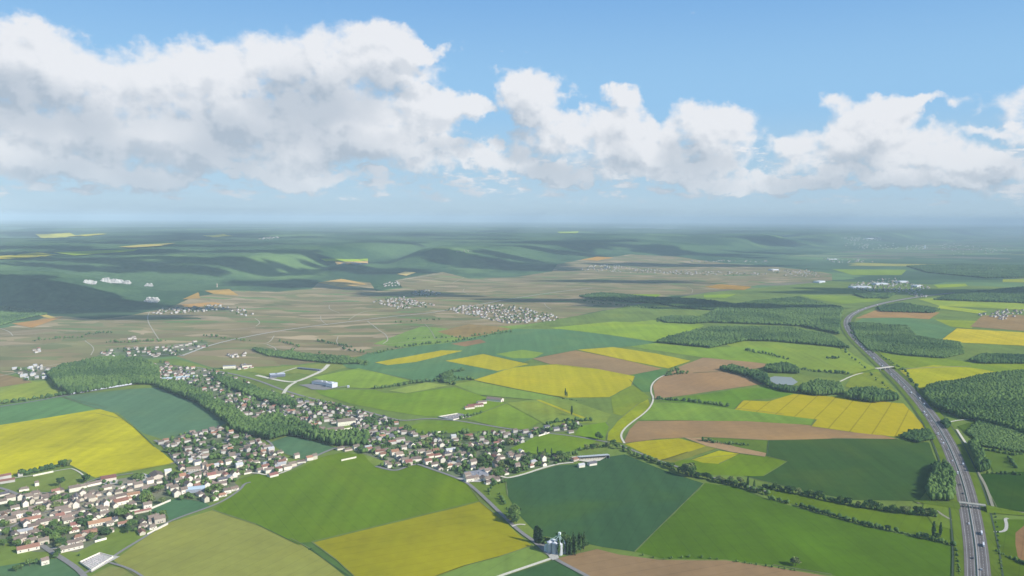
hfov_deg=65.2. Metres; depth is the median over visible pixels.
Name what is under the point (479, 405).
farm shed
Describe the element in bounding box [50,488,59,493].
house
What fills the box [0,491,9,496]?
house
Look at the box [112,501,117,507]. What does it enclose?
house
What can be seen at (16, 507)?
house
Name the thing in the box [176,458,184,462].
house
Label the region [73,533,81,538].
house
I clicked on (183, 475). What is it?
house
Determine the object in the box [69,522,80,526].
house
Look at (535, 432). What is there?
bush
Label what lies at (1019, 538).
ploughed field
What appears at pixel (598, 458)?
yard
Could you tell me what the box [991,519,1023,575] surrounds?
meadow
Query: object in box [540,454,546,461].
house
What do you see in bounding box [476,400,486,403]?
farm shed
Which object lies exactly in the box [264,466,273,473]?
house
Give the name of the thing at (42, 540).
house
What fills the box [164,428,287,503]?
village ground
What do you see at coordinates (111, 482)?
yard
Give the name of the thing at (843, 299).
meadow
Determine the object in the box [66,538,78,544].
house
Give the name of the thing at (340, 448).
house
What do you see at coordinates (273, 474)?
house
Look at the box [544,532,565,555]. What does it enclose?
grain silo
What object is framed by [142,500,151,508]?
house
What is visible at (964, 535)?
motorway
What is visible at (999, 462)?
meadow
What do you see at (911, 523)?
meadow
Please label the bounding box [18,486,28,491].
house
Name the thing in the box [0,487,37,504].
lane
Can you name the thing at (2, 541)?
broadleaf tree
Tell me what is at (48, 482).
meadow
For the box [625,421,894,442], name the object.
ploughed field
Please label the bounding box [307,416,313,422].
manor house
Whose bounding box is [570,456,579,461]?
house
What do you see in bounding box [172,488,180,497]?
house
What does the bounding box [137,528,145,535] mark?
house
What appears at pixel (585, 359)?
ploughed field
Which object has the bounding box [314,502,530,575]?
rapeseed field
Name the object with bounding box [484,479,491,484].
house
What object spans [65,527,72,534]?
broadleaf tree
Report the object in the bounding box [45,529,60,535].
bush
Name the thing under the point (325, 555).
meadow
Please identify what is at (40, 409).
wheat field
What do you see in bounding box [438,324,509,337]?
ploughed field
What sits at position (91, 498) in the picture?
house
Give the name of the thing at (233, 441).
bush
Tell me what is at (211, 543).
barley field
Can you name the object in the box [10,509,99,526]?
lane
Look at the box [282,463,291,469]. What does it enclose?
house
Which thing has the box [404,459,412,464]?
house
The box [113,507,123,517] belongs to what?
broadleaf tree
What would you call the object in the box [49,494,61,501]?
bush
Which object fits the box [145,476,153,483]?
house
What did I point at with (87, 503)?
house
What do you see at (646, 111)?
sky
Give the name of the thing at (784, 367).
woodland
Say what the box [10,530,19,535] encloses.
house
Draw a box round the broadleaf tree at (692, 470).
[685,466,696,476]
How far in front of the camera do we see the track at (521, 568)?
1148.21 m
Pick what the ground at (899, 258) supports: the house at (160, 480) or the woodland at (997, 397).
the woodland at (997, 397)
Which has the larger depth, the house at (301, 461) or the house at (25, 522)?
the house at (301, 461)
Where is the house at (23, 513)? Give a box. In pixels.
[21,509,26,516]
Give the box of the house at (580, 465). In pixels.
[577,463,584,467]
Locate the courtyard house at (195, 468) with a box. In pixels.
[186,466,200,471]
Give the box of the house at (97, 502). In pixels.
[95,500,101,505]
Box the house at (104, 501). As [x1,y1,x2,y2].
[101,498,109,505]
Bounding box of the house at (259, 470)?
[255,467,263,472]
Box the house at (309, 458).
[305,455,312,460]
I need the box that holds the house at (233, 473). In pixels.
[230,470,237,477]
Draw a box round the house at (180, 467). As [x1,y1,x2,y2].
[178,465,184,470]
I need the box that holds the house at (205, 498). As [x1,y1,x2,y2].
[201,494,208,502]
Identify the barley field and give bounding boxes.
[114,510,343,575]
[313,368,409,388]
[389,382,447,392]
[438,546,549,575]
[455,381,559,399]
[553,321,701,341]
[630,315,703,325]
[631,294,660,296]
[639,402,813,424]
[670,454,786,475]
[704,294,734,297]
[833,269,905,274]
[920,298,1023,309]
[937,320,975,327]
[938,306,986,312]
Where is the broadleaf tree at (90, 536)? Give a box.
[86,534,94,540]
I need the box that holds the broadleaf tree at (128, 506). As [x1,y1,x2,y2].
[124,504,132,508]
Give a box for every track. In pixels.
[15,468,83,477]
[255,364,330,381]
[282,382,296,392]
[498,558,550,575]
[499,462,573,477]
[620,375,664,442]
[956,429,966,442]
[978,472,993,505]
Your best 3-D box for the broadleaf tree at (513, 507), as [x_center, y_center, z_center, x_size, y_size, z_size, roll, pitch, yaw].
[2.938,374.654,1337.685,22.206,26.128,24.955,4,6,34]
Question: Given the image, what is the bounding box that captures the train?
[73,383,131,393]
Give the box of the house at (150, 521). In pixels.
[147,518,153,523]
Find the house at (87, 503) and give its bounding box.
[83,501,93,506]
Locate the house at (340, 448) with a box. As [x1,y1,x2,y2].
[336,446,344,450]
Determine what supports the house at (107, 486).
on the village ground at (156, 495)
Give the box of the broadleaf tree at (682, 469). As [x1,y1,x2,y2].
[679,466,685,474]
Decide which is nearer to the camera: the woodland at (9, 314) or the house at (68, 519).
the house at (68, 519)
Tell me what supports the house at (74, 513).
on the village ground at (156, 495)
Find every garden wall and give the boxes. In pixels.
[33,471,52,475]
[147,523,167,534]
[150,499,170,508]
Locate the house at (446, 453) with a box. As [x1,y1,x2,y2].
[442,450,450,455]
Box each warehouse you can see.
[165,375,195,379]
[848,286,870,287]
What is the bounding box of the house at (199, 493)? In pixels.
[196,490,204,496]
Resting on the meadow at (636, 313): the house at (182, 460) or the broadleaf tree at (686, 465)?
the broadleaf tree at (686, 465)
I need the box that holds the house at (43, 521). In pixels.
[36,518,48,524]
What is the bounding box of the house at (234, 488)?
[231,485,238,490]
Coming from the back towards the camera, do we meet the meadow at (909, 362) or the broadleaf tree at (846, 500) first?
the meadow at (909, 362)
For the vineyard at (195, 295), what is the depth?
4857.28 m
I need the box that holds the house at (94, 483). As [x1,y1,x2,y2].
[86,480,101,486]
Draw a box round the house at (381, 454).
[379,451,385,456]
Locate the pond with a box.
[770,376,796,384]
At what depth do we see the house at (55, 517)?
1313.21 m
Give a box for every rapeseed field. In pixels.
[0,252,52,258]
[0,409,173,477]
[36,233,101,237]
[203,234,229,236]
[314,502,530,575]
[376,350,459,364]
[447,354,526,370]
[475,364,634,397]
[538,400,585,417]
[579,347,688,367]
[607,399,649,442]
[626,438,704,460]
[692,451,738,463]
[735,394,924,436]
[901,365,993,388]
[935,284,966,287]
[943,328,1023,345]
[1003,279,1023,281]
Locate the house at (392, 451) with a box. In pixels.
[390,448,398,455]
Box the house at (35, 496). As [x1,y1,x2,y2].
[32,493,41,498]
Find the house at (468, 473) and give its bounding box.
[463,471,470,477]
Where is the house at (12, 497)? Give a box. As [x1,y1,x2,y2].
[5,494,15,501]
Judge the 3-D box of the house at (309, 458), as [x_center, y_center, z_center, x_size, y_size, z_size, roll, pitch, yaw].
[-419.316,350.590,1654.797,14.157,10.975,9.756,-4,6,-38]
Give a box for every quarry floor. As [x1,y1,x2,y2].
[335,261,367,264]
[399,271,415,275]
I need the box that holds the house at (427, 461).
[423,457,431,464]
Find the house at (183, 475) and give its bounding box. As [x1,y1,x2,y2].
[178,472,185,478]
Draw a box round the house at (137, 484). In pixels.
[133,480,142,487]
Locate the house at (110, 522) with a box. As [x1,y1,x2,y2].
[105,519,113,525]
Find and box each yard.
[84,554,119,571]
[96,479,117,484]
[133,473,148,482]
[302,384,334,389]
[452,455,467,463]
[457,477,482,481]
[549,553,558,559]
[572,456,605,461]
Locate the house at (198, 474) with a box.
[193,471,201,478]
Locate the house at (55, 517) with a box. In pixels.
[48,516,59,523]
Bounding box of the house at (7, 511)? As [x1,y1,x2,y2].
[0,509,11,515]
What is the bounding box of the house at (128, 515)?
[125,512,132,519]
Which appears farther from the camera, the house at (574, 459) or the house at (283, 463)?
the house at (574, 459)
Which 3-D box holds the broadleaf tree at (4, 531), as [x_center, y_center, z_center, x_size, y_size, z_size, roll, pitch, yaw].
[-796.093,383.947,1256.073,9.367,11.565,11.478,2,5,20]
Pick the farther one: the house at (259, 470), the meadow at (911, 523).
the house at (259, 470)
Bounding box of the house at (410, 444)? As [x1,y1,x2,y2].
[408,442,415,448]
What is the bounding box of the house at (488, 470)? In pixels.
[483,467,491,473]
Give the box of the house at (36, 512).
[32,510,40,515]
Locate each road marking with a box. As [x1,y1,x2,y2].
[848,299,980,575]
[849,306,974,567]
[853,339,967,575]
[858,293,987,570]
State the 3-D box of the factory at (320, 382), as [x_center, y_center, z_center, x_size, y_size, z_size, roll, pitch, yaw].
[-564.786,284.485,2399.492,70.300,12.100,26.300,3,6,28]
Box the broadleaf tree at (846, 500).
[844,497,851,502]
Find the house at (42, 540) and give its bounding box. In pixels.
[37,536,48,544]
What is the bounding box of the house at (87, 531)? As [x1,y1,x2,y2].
[82,528,97,533]
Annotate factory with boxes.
[269,372,284,376]
[312,380,332,385]
[326,381,337,387]
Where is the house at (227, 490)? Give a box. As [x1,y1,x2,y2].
[223,487,230,493]
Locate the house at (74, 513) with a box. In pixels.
[66,510,79,516]
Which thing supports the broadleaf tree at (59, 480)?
on the meadow at (48, 482)
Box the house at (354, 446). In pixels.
[352,443,359,449]
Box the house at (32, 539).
[26,536,36,543]
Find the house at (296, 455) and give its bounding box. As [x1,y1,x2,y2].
[293,452,299,458]
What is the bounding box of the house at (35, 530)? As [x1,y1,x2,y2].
[27,528,38,534]
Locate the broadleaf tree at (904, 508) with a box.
[899,506,908,513]
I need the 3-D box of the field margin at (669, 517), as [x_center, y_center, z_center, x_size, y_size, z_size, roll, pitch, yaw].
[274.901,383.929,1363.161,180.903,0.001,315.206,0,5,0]
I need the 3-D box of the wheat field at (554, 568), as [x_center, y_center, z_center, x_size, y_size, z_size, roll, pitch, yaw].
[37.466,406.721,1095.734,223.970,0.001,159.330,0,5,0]
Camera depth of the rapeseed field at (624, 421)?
1992.48 m
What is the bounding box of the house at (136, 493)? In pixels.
[127,491,139,495]
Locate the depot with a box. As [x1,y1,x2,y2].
[464,469,488,477]
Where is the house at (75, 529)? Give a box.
[68,527,78,532]
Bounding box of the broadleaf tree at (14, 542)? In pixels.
[12,539,20,546]
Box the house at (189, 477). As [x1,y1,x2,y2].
[185,474,192,480]
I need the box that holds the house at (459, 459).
[457,457,463,462]
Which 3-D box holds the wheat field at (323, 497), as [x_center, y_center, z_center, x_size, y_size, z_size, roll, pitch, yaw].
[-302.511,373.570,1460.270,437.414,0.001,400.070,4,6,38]
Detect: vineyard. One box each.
[0,254,831,374]
[12,317,60,327]
[182,302,220,307]
[184,293,199,298]
[207,289,237,294]
[319,279,365,286]
[582,256,612,260]
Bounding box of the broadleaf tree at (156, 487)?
[152,485,160,492]
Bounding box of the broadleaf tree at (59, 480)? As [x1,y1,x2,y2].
[56,477,65,486]
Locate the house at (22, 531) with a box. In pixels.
[17,527,32,533]
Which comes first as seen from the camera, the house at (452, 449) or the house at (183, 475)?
the house at (183, 475)
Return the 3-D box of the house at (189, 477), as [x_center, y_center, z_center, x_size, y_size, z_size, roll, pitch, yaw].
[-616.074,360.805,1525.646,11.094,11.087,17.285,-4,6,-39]
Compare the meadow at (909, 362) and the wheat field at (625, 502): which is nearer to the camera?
the wheat field at (625, 502)
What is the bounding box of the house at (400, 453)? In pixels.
[394,451,403,458]
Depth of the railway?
2237.96 m
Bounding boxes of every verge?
[841,292,1000,575]
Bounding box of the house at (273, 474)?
[267,471,278,477]
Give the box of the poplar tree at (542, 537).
[540,529,543,543]
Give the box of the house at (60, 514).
[54,512,64,519]
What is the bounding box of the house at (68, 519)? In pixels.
[62,516,74,523]
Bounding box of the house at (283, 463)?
[276,461,285,465]
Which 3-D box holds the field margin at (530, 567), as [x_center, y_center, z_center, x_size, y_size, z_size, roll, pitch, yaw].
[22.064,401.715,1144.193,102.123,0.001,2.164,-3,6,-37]
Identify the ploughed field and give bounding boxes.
[0,373,30,386]
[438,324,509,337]
[453,339,484,345]
[533,350,660,374]
[558,549,823,575]
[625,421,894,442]
[653,371,761,398]
[662,446,715,462]
[668,358,765,375]
[687,438,765,456]
[706,284,749,289]
[857,310,939,318]
[970,315,1023,330]
[1015,526,1023,559]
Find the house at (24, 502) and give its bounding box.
[21,498,28,507]
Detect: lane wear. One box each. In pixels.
[846,295,972,575]
[846,298,970,575]
[848,295,982,575]
[849,295,985,575]
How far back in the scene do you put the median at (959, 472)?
1494.67 m
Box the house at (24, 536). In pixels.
[16,533,28,541]
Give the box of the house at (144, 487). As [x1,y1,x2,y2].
[140,484,149,491]
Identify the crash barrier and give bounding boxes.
[852,292,977,571]
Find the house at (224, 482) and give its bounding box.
[211,480,226,485]
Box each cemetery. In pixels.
[80,552,112,570]
[438,413,470,419]
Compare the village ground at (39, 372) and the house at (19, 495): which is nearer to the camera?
the house at (19, 495)
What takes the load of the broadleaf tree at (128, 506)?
on the village ground at (156, 495)
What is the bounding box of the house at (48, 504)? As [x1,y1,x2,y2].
[45,501,51,509]
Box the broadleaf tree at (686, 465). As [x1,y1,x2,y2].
[682,462,695,475]
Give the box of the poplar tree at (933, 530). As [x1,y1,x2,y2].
[931,521,935,535]
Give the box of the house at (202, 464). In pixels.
[200,461,207,468]
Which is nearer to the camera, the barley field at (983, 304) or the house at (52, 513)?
the house at (52, 513)
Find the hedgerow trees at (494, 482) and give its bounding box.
[0,260,1023,573]
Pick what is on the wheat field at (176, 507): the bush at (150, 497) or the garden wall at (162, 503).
the garden wall at (162, 503)
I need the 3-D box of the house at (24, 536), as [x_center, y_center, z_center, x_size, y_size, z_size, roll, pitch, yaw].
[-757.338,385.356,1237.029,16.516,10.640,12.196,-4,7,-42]
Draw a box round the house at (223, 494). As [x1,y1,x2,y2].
[217,492,226,497]
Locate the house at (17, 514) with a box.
[10,510,20,518]
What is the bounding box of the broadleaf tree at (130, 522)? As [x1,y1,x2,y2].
[124,519,136,525]
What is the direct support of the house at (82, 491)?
on the village ground at (156, 495)
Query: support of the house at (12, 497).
on the village ground at (156, 495)
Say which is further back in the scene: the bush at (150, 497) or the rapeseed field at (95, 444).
the rapeseed field at (95, 444)
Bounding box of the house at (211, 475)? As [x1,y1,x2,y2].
[206,471,216,478]
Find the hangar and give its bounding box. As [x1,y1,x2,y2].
[186,485,204,492]
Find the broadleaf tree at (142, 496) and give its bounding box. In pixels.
[138,494,145,498]
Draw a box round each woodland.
[0,306,47,324]
[47,355,160,394]
[154,378,261,431]
[210,372,298,405]
[229,411,369,445]
[252,347,368,363]
[439,370,454,382]
[579,292,685,302]
[656,297,750,309]
[657,315,712,323]
[657,325,849,347]
[693,296,842,333]
[719,363,799,391]
[763,361,799,372]
[798,378,844,395]
[844,385,899,401]
[850,322,964,357]
[854,290,895,297]
[877,302,939,312]
[900,428,934,441]
[907,263,1023,277]
[922,369,1023,431]
[925,459,956,500]
[930,460,938,469]
[933,286,1023,302]
[940,418,950,428]
[965,419,1023,451]
[967,436,990,471]
[969,352,1023,363]
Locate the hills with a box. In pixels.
[0,219,1023,312]
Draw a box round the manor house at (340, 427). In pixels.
[322,426,343,430]
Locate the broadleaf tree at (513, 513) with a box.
[506,510,516,519]
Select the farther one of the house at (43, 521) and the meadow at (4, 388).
the meadow at (4, 388)
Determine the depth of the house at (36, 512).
1342.78 m
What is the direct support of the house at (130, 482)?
on the village ground at (156, 495)
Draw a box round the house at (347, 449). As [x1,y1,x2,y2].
[343,447,352,451]
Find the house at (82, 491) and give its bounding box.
[79,489,85,495]
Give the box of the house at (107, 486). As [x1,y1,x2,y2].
[101,484,111,489]
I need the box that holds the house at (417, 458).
[410,456,421,461]
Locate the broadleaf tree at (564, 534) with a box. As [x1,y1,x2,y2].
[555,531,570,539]
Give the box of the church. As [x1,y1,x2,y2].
[72,492,79,508]
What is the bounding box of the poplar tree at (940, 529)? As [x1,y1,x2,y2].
[939,522,942,536]
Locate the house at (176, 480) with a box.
[174,476,182,483]
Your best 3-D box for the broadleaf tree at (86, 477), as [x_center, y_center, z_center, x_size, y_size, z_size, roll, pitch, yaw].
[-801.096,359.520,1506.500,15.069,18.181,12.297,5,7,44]
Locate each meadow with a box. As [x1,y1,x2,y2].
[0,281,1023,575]
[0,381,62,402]
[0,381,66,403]
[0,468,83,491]
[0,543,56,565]
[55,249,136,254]
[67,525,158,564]
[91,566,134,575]
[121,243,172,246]
[234,364,345,375]
[300,542,352,575]
[322,259,367,260]
[374,323,541,347]
[470,480,510,514]
[498,350,542,357]
[508,398,610,425]
[611,385,648,415]
[630,343,799,367]
[706,437,767,452]
[727,340,873,373]
[765,488,953,542]
[802,295,880,303]
[846,372,900,396]
[879,352,1023,371]
[923,495,952,528]
[958,421,1022,451]
[984,449,1023,471]
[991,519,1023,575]
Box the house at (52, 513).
[49,510,60,515]
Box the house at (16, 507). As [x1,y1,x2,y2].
[10,504,19,509]
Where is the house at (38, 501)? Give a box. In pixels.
[35,498,44,503]
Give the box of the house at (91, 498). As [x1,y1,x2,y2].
[87,494,95,501]
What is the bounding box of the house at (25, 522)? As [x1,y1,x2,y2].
[22,519,30,527]
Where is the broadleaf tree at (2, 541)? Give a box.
[0,539,7,545]
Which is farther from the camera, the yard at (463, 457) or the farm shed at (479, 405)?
the farm shed at (479, 405)
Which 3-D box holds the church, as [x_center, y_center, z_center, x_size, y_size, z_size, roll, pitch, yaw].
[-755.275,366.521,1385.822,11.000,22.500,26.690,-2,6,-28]
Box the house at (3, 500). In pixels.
[0,497,6,503]
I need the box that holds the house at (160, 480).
[155,478,162,483]
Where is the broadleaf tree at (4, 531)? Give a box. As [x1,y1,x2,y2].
[1,528,8,535]
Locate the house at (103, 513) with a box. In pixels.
[99,509,109,516]
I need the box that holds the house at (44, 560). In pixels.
[40,556,49,565]
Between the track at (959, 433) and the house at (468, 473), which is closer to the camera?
the house at (468, 473)
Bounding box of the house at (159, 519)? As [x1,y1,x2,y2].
[153,514,165,524]
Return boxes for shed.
[134,508,151,514]
[464,405,474,409]
[467,403,483,406]
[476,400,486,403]
[486,396,503,401]
[577,454,609,459]
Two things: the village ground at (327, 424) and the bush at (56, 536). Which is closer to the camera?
the bush at (56, 536)
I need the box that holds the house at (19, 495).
[16,492,22,500]
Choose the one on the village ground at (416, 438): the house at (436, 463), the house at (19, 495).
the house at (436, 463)
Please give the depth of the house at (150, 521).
1307.81 m
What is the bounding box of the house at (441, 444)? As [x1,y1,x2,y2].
[438,441,444,446]
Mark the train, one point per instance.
(105, 388)
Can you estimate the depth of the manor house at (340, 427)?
1872.69 m
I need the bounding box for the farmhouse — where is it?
[87,517,111,527]
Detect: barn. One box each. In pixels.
[58,542,83,552]
[100,474,116,480]
[112,496,128,505]
[149,470,163,479]
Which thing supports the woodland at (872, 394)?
on the meadow at (636, 313)
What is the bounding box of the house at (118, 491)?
[113,488,123,493]
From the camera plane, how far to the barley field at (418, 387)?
2367.95 m
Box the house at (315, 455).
[312,453,317,459]
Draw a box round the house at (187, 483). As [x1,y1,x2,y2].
[184,480,192,486]
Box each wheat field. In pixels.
[0,397,110,424]
[0,558,79,575]
[62,388,224,439]
[151,498,209,519]
[214,453,478,544]
[271,436,335,458]
[316,387,503,415]
[343,329,658,381]
[411,420,492,434]
[466,404,538,428]
[506,454,702,551]
[509,560,581,575]
[510,434,598,454]
[575,422,608,439]
[633,369,667,391]
[636,483,951,575]
[659,387,792,408]
[746,439,935,500]
[856,318,954,339]
[981,472,1023,511]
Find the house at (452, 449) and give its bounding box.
[445,447,455,451]
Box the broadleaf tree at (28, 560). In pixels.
[25,558,34,563]
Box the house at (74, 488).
[68,484,80,492]
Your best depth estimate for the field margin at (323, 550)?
1204.08 m
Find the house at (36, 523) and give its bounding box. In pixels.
[27,521,40,528]
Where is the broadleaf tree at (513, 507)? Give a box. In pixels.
[508,503,520,513]
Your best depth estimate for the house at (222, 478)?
1519.11 m
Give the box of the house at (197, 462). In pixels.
[193,458,201,465]
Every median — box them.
[847,293,978,575]
[847,310,976,575]
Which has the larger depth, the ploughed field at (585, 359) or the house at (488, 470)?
the ploughed field at (585, 359)
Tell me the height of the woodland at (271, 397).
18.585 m
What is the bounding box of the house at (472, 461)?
[468,458,476,464]
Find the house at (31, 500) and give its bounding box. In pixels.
[29,497,34,503]
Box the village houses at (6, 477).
[0,237,1023,483]
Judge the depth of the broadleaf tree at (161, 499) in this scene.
1395.16 m
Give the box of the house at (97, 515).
[92,512,100,518]
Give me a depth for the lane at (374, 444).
1751.68 m
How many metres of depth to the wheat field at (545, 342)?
3067.58 m
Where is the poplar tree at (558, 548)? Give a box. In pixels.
[557,541,560,553]
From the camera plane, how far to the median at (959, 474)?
1497.26 m
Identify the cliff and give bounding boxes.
[83,279,96,283]
[100,277,123,282]
[144,297,159,302]
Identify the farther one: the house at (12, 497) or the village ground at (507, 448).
the village ground at (507, 448)
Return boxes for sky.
[0,0,1023,223]
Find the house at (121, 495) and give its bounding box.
[114,492,127,498]
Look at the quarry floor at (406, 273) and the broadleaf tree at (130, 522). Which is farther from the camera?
the quarry floor at (406, 273)
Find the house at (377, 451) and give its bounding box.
[375,449,384,453]
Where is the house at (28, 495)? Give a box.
[25,493,32,498]
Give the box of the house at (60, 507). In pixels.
[54,504,67,510]
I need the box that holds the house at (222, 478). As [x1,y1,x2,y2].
[217,476,227,481]
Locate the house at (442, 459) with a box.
[439,456,445,462]
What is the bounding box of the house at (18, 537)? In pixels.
[13,536,22,543]
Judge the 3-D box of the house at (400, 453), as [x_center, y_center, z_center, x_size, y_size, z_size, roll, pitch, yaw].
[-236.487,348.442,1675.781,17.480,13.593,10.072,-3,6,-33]
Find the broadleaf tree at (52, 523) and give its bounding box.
[48,520,56,528]
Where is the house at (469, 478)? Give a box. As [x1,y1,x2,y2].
[464,475,473,481]
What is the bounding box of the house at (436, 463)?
[431,461,438,466]
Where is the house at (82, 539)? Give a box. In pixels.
[76,536,85,541]
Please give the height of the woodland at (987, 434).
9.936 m
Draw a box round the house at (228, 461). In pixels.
[224,458,231,464]
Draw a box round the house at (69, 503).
[66,500,72,507]
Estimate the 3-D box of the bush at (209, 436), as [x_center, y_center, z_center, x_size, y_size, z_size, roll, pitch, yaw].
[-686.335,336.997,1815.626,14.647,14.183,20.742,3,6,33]
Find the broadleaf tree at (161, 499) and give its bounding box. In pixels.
[158,497,165,501]
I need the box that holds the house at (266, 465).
[260,463,269,468]
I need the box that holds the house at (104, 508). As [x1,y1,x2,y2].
[99,505,107,510]
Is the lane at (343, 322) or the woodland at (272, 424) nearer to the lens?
the woodland at (272, 424)
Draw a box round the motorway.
[843,292,990,575]
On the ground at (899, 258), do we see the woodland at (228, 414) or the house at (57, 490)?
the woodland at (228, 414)
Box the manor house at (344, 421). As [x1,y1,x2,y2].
[336,417,355,425]
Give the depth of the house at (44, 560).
1151.46 m
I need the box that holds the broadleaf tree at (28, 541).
[24,539,30,544]
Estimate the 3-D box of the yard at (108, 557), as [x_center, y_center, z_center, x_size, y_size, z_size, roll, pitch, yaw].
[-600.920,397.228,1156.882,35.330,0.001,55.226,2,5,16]
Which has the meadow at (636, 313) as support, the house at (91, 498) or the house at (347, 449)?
the house at (347, 449)
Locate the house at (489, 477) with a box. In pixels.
[484,475,492,480]
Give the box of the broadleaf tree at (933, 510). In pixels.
[928,508,938,513]
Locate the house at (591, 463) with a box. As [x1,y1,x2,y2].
[587,460,596,465]
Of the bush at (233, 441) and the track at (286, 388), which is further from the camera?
the track at (286, 388)
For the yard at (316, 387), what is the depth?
2358.68 m
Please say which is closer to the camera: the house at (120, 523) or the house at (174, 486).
the house at (120, 523)
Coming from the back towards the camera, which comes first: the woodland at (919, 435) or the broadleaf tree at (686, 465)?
the woodland at (919, 435)
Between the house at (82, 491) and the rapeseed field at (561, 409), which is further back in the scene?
the rapeseed field at (561, 409)
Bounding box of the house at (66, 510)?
[60,507,71,514]
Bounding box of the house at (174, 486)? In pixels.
[169,483,178,491]
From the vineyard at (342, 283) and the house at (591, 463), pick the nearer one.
the house at (591, 463)
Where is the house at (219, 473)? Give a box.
[216,470,223,476]
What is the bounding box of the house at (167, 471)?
[164,468,171,475]
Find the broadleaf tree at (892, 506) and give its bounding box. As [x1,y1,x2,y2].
[888,504,896,509]
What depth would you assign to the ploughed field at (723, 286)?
5915.32 m
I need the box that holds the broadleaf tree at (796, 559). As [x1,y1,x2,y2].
[791,556,801,565]
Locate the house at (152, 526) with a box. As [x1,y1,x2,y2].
[147,524,156,529]
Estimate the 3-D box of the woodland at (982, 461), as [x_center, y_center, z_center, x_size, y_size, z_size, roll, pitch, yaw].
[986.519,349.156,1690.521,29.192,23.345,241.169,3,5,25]
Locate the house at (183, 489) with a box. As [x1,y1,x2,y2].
[180,486,187,493]
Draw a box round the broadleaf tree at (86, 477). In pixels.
[83,474,90,480]
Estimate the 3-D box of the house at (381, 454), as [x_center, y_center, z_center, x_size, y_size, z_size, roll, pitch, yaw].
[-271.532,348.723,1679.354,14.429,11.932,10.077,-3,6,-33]
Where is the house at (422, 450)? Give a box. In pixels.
[416,448,424,453]
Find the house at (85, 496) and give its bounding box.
[83,493,92,498]
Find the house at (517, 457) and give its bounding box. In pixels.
[514,454,522,460]
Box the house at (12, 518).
[4,514,16,523]
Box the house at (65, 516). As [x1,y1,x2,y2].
[61,513,71,520]
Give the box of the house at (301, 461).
[297,459,305,463]
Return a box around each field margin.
[311,501,477,541]
[312,542,335,558]
[315,389,372,389]
[506,560,553,575]
[635,483,703,550]
[773,564,829,573]
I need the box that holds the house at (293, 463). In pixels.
[288,461,296,466]
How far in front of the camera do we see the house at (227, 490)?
1452.44 m
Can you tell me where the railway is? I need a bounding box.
[0,376,176,406]
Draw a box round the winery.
[223,365,235,368]
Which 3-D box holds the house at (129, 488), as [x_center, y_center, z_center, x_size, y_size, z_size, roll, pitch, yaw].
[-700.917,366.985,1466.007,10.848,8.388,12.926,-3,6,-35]
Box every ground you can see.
[0,234,1023,374]
[0,473,202,551]
[11,366,50,380]
[96,341,208,357]
[157,363,258,410]
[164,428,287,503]
[241,398,399,431]
[351,426,470,477]
[465,423,581,481]
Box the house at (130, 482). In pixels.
[127,480,135,484]
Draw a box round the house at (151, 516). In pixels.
[147,513,158,518]
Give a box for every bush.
[0,519,9,526]
[33,505,46,511]
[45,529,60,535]
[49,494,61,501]
[50,501,60,508]
[50,532,60,539]
[54,537,66,544]
[74,517,92,524]
[98,526,112,534]
[130,473,144,479]
[140,488,151,493]
[146,494,154,500]
[199,479,211,484]
[205,433,212,438]
[209,483,219,490]
[211,452,221,458]
[229,439,238,445]
[312,406,322,411]
[402,463,410,466]
[403,425,411,429]
[419,438,429,442]
[451,441,460,445]
[506,439,514,443]
[511,467,520,473]
[532,429,539,434]
[570,424,579,428]
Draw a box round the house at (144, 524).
[137,521,147,528]
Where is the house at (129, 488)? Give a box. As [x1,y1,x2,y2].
[126,486,132,491]
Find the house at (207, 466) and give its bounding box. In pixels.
[205,463,213,469]
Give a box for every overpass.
[861,366,906,372]
[914,500,1023,514]
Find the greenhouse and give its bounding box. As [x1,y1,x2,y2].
[297,367,320,370]
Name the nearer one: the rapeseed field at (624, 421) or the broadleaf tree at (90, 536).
the broadleaf tree at (90, 536)
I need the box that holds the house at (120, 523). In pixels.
[117,520,127,526]
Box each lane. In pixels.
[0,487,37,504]
[1,527,86,575]
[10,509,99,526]
[16,473,131,496]
[48,506,97,549]
[65,479,183,504]
[82,482,250,573]
[109,562,142,575]
[153,440,205,475]
[184,288,586,354]
[195,367,372,412]
[292,433,527,468]
[375,413,529,431]
[375,464,588,575]
[540,432,765,490]
[996,518,1008,531]
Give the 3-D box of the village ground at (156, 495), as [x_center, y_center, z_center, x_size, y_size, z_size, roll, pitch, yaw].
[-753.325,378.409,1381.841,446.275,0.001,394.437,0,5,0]
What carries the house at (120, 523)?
on the village ground at (156, 495)
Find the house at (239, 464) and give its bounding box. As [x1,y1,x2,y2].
[235,461,243,467]
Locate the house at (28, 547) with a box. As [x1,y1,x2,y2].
[16,542,39,553]
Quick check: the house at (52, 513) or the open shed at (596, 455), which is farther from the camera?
the open shed at (596, 455)
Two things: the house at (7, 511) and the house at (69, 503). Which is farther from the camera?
the house at (69, 503)
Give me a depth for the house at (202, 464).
1593.77 m
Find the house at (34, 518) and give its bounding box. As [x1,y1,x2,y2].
[20,515,41,523]
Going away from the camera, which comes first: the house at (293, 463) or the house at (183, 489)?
the house at (183, 489)

